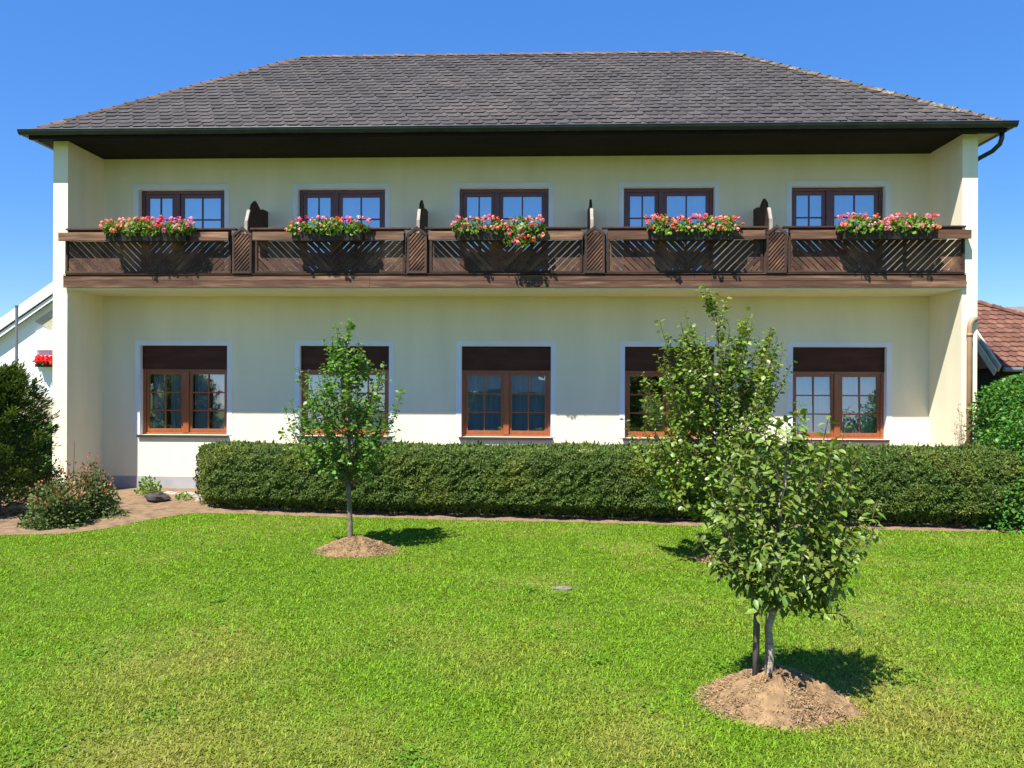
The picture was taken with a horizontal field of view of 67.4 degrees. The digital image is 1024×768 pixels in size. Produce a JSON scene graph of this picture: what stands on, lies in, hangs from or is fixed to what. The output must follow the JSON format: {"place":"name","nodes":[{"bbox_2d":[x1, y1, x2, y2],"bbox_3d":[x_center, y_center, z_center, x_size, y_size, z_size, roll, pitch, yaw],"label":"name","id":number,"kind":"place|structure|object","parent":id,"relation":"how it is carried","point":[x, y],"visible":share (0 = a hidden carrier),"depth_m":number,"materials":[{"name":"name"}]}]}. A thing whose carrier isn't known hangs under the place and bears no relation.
{"place":"outdoors","nodes":[
{"label":"outdoors","id":0,"kind":"place"},
{"bbox_2d":[0,512,1023,767],"bbox_3d":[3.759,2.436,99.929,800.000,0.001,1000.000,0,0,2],"label":"lawn ground","id":1,"kind":"structure","parent":0,"point":[660,605],"depth_m":7.11,"materials":[{"name":"green plant"}]},
{"bbox_2d":[15,305,18,362],"bbox_3d":[-15.883,-0.084,24.616,0.111,4.870,0.111,0,0,-20],"label":"pole","id":2,"kind":"object","parent":1,"relation":"on","point":[16,332],"visible":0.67,"depth_m":24.58,"materials":[{"name":"grey metal"}]},
{"bbox_2d":[0,282,52,396],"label":"white house","id":3,"kind":"structure","parent":1,"relation":"on","point":[35,324],"depth_m":28.99,"materials":[{"name":"paint"}]},
{"bbox_2d":[32,354,52,366],"bbox_3d":[-16.792,-0.878,28.690,2.263,0.494,0.715,0,0,2],"label":"flower box","id":4,"kind":"object","parent":3,"relation":"attached to","point":[43,361],"visible":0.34,"depth_m":28.64,"materials":[{"name":"red plant"}]},
{"bbox_2d":[4,421,51,483],"bbox_3d":[-11.329,1.615,18.462,3.112,1.612,1.155,0,0,2],"label":"hedge","id":5,"kind":"object","parent":1,"relation":"on","point":[48,453],"visible":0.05,"depth_m":18.16,"materials":[{"name":"green plant"}]},
{"bbox_2d":[22,397,51,421],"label":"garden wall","id":6,"kind":"structure","parent":1,"relation":"on","point":[50,409],"depth_m":22.53,"materials":[{"name":"beige paint"}]},
{"bbox_2d":[310,535,400,558],"bbox_3d":[-2.259,2.317,11.096,1.346,0.272,1.074,0,0,2],"label":"mulch mound","id":7,"kind":"object","parent":1,"relation":"on","point":[355,546],"visible":1,"depth_m":10.89,"materials":[{"name":"wood"}]},
{"bbox_2d":[278,317,405,537],"bbox_3d":[-2.480,0.717,11.095,1.755,3.365,1.301,0,0,31],"label":"young pear tree","id":8,"kind":"object","parent":7,"relation":"on","point":[347,461],"visible":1,"depth_m":11.00,"materials":[{"name":"green plant"}]},
{"bbox_2d":[2,531,1017,767],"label":"clover","id":9,"kind":"object","parent":1,"relation":"on","point":[269,757],"visible":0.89,"depth_m":6.79,"materials":[{"name":"green plant"}]},
{"bbox_2d":[0,486,1023,534],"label":"flower bed","id":10,"kind":"object","parent":1,"relation":"on","point":[138,507],"visible":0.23,"depth_m":13.84,"materials":[{"name":"soil"}]},
{"bbox_2d":[0,358,63,513],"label":"conifer","id":11,"kind":"object","parent":10,"relation":"on","point":[15,401],"visible":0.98,"depth_m":13.60,"materials":[{"name":"green plant"}]},
{"bbox_2d":[26,450,75,514],"bbox_3d":[-8.462,1.823,14.099,0.853,1.216,0.889,0,0,-43],"label":"dark bush","id":12,"kind":"object","parent":10,"relation":"on","point":[57,476],"visible":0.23,"depth_m":14.02,"materials":[{"name":"green plant"}]},
{"bbox_2d":[16,471,93,530],"bbox_3d":[-7.623,1.948,12.888,1.217,0.973,0.977,0,0,2],"label":"spirea bush","id":13,"kind":"object","parent":10,"relation":"on","point":[59,506],"visible":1,"depth_m":12.73,"materials":[{"name":"green plant"}]},
{"bbox_2d":[72,441,74,488],"bbox_3d":[-7.941,1.736,13.909,0.039,1.400,0.021,0,0,2],"label":"thin stick","id":14,"kind":"object","parent":10,"relation":"on","point":[73,459],"visible":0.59,"depth_m":13.90,"materials":[{"name":"brown wood"}]},
{"bbox_2d":[82,452,100,508],"bbox_3d":[-7.700,1.836,14.085,0.477,1.189,0.367,0,0,2],"label":"red leaved plant","id":15,"kind":"object","parent":10,"relation":"on","point":[89,466],"visible":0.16,"depth_m":14.07,"materials":[{"name":"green plant"}]},
{"bbox_2d":[63,456,120,519],"bbox_3d":[-7.491,1.854,13.669,0.996,1.160,0.990,0,0,2],"label":"rose bush","id":16,"kind":"object","parent":10,"relation":"on","point":[99,499],"visible":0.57,"depth_m":13.55,"materials":[{"name":"green plant"}]},
{"bbox_2d":[99,503,127,518],"bbox_3d":[-7.013,2.253,13.536,0.504,0.323,0.503,0,0,2],"label":"seedling","id":17,"kind":"object","parent":10,"relation":"on","point":[112,511],"visible":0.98,"depth_m":13.52,"materials":[{"name":"green plant"}]},
{"bbox_2d":[134,475,162,494],"bbox_3d":[-7.708,2.155,16.300,0.555,0.455,0.532,0,0,-14],"label":"leafy seedling","id":18,"kind":"object","parent":10,"relation":"on","point":[144,488],"visible":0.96,"depth_m":16.26,"materials":[{"name":"green plant"}]},
{"bbox_2d":[144,491,171,502],"bbox_3d":[-7.039,2.267,15.242,0.457,0.284,0.344,0,0,24],"label":"dark stone","id":19,"kind":"object","parent":10,"relation":"on","point":[158,497],"visible":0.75,"depth_m":15.16,"materials":[{"name":"grey stone"}]},
{"bbox_2d":[163,491,177,493],"bbox_3d":[-7.310,2.335,16.392,0.381,0.101,0.234,0,0,2],"label":"edging stone","id":20,"kind":"object","parent":10,"relation":"on","point":[169,492],"visible":0.55,"depth_m":16.33,"materials":[{"name":"white stone"}]},
{"bbox_2d":[175,491,194,500],"bbox_3d":[-6.580,2.267,15.463,0.390,0.238,0.396,0,0,2],"label":"sprout","id":21,"kind":"object","parent":10,"relation":"on","point":[183,495],"visible":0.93,"depth_m":15.43,"materials":[{"name":"green plant"}]},
{"bbox_2d":[193,439,1023,525],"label":"hedge","id":22,"kind":"object","parent":10,"relation":"on","point":[918,483],"visible":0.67,"depth_m":13.62,"materials":[{"name":"green plant"}]},
{"bbox_2d":[951,404,966,444],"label":"dry stalks","id":23,"kind":"object","parent":10,"relation":"on","point":[961,430],"visible":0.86,"depth_m":15.00,"materials":[{"name":"beige plant"}]},
{"bbox_2d":[959,367,1023,533],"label":"shrub","id":24,"kind":"object","parent":10,"relation":"on","point":[1006,430],"visible":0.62,"depth_m":13.98,"materials":[{"name":"green plant"}]},
{"bbox_2d":[17,50,1018,488],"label":"guesthouse","id":25,"kind":"structure","parent":1,"relation":"on","point":[169,358],"depth_m":16.77,"materials":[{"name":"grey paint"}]},
{"bbox_2d":[99,215,196,242],"bbox_3d":[-7.391,-3.147,15.543,1.946,0.519,0.527,0,0,2],"label":"flower box","id":26,"kind":"object","parent":25,"relation":"attached to","point":[126,231],"visible":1,"depth_m":15.48,"materials":[{"name":"pink plant"}]},
{"bbox_2d":[133,184,229,270],"bbox_3d":[-7.395,-3.361,17.358,2.185,2.218,0.349,0,0,2],"label":"balcony door","id":27,"kind":"structure","parent":25,"relation":"in","point":[208,205],"depth_m":17.35,"materials":[{"name":"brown glass"}]},
{"bbox_2d":[135,340,231,437],"bbox_3d":[-7.347,0.108,17.345,2.209,2.170,0.424,0,0,2],"label":"window","id":28,"kind":"structure","parent":25,"relation":"in","point":[181,359],"depth_m":17.32,"materials":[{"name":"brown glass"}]},
{"bbox_2d":[285,215,370,241],"bbox_3d":[-3.682,-3.129,15.422,1.716,0.517,0.517,0,0,2],"label":"flower box","id":29,"kind":"object","parent":25,"relation":"attached to","point":[333,233],"visible":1,"depth_m":15.35,"materials":[{"name":"pink plant"}]},
{"bbox_2d":[292,183,389,270],"bbox_3d":[-3.786,-3.345,17.222,2.184,2.218,0.350,0,0,2],"label":"balcony door","id":30,"kind":"structure","parent":25,"relation":"in","point":[367,200],"depth_m":17.22,"materials":[{"name":"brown glass"}]},
{"bbox_2d":[294,341,393,438],"bbox_3d":[-3.721,0.124,17.209,2.227,2.170,0.424,0,0,2],"label":"window","id":31,"kind":"structure","parent":25,"relation":"in","point":[309,355],"depth_m":17.16,"materials":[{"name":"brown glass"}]},
{"bbox_2d":[450,214,546,248],"bbox_3d":[-0.267,-3.019,15.288,1.913,0.711,0.528,0,0,2],"label":"flower box","id":32,"kind":"object","parent":25,"relation":"attached to","point":[517,234],"visible":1,"depth_m":15.21,"materials":[{"name":"pink plant"}]},
{"bbox_2d":[454,182,553,270],"bbox_3d":[-0.176,-3.330,17.086,2.199,2.218,0.348,0,0,2],"label":"balcony door","id":33,"kind":"structure","parent":25,"relation":"in","point":[505,200],"depth_m":17.08,"materials":[{"name":"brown glass"}]},
{"bbox_2d":[456,341,555,439],"bbox_3d":[-0.126,0.139,17.067,2.199,2.170,0.412,0,0,2],"label":"window","id":34,"kind":"structure","parent":25,"relation":"in","point":[506,390],"depth_m":17.05,"materials":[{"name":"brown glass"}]},
{"bbox_2d":[618,181,719,270],"bbox_3d":[3.438,-3.314,16.950,2.200,2.218,0.349,0,0,2],"label":"balcony door","id":35,"kind":"structure","parent":25,"relation":"in","point":[677,198],"depth_m":16.95,"materials":[{"name":"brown glass"}]},
{"bbox_2d":[619,341,719,440],"bbox_3d":[3.449,0.155,16.869,2.180,2.170,0.286,0,0,2],"label":"window","id":36,"kind":"structure","parent":25,"relation":"in","point":[636,357],"depth_m":16.90,"materials":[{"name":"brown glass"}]},
{"bbox_2d":[644,213,744,240],"bbox_3d":[3.566,-3.104,15.147,1.941,0.529,0.515,0,0,2],"label":"flower box","id":37,"kind":"object","parent":25,"relation":"attached to","point":[686,234],"visible":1,"depth_m":15.08,"materials":[{"name":"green plant"}]},
{"bbox_2d":[786,180,890,269],"bbox_3d":[7.078,-3.298,16.812,2.228,2.218,0.348,0,0,2],"label":"balcony door","id":38,"kind":"structure","parent":25,"relation":"in","point":[808,203],"depth_m":16.81,"materials":[{"name":"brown glass"}]},
{"bbox_2d":[787,342,891,441],"bbox_3d":[7.105,0.171,16.814,2.231,2.170,0.452,0,0,2],"label":"window","id":39,"kind":"structure","parent":25,"relation":"in","point":[851,367],"depth_m":16.77,"materials":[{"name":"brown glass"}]},
{"bbox_2d":[835,212,941,240],"bbox_3d":[7.358,-3.093,14.989,2.039,0.540,0.562,0,0,2],"label":"flower box","id":40,"kind":"object","parent":25,"relation":"attached to","point":[888,230],"visible":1,"depth_m":14.93,"materials":[{"name":"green plant"}]},
{"bbox_2d":[551,586,572,590],"bbox_3d":[0.606,2.421,9.084,0.282,0.055,0.168,0,0,2],"label":"lawn stone","id":41,"kind":"object","parent":1,"relation":"on","point":[563,588],"visible":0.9,"depth_m":9.06,"materials":[{"name":"grey stone"}]},
{"bbox_2d":[620,284,810,548],"bbox_3d":[2.800,0.573,10.491,2.101,3.859,1.982,0,0,42],"label":"young pear tree","id":42,"kind":"object","parent":1,"relation":"on","point":[692,492],"visible":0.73,"depth_m":10.35,"materials":[{"name":"green plant"}]},
{"bbox_2d":[688,550,754,564],"bbox_3d":[3.006,2.385,10.618,1.124,0.198,0.991,0,0,2],"label":"mulch mound","id":43,"kind":"object","parent":1,"relation":"on","point":[702,557],"visible":0.16,"depth_m":10.55,"materials":[{"name":"soil"}]},
{"bbox_2d":[692,662,870,733],"bbox_3d":[2.026,2.302,5.860,1.324,0.345,1.109,0,0,2],"label":"mulch mound","id":44,"kind":"object","parent":1,"relation":"on","point":[783,696],"visible":0.97,"depth_m":5.64,"materials":[{"name":"soil"}]},
{"bbox_2d":[745,490,766,675],"bbox_3d":[1.897,1.593,5.830,0.282,1.571,0.086,0,0,2],"label":"tree stake","id":45,"kind":"object","parent":44,"relation":"on","point":[756,647],"visible":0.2,"depth_m":5.81,"materials":[{"name":"brown wood"}]},
{"bbox_2d":[692,401,886,673],"bbox_3d":[2.078,1.222,5.793,1.272,2.203,1.189,0,0,-32],"label":"young pear tree","id":46,"kind":"object","parent":44,"relation":"on","point":[782,584],"visible":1,"depth_m":5.70,"materials":[{"name":"green plant"}]},
{"bbox_2d":[977,300,1023,454],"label":"outbuilding","id":47,"kind":"structure","parent":1,"relation":"on","point":[1000,341],"depth_m":18.42,"materials":[{"name":"red ceramic"}]},
{"bbox_2d":[1004,306,1023,311],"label":"house","id":48,"kind":"structure","parent":1,"relation":"on","point":[1020,308],"depth_m":32.87,"materials":[{"name":"white paint"}]},
{"bbox_2d":[0,0,1023,317],"label":"sky","id":49,"kind":"structure","parent":0,"point":[60,60],"materials":[{"name":"blue"}]}
]}

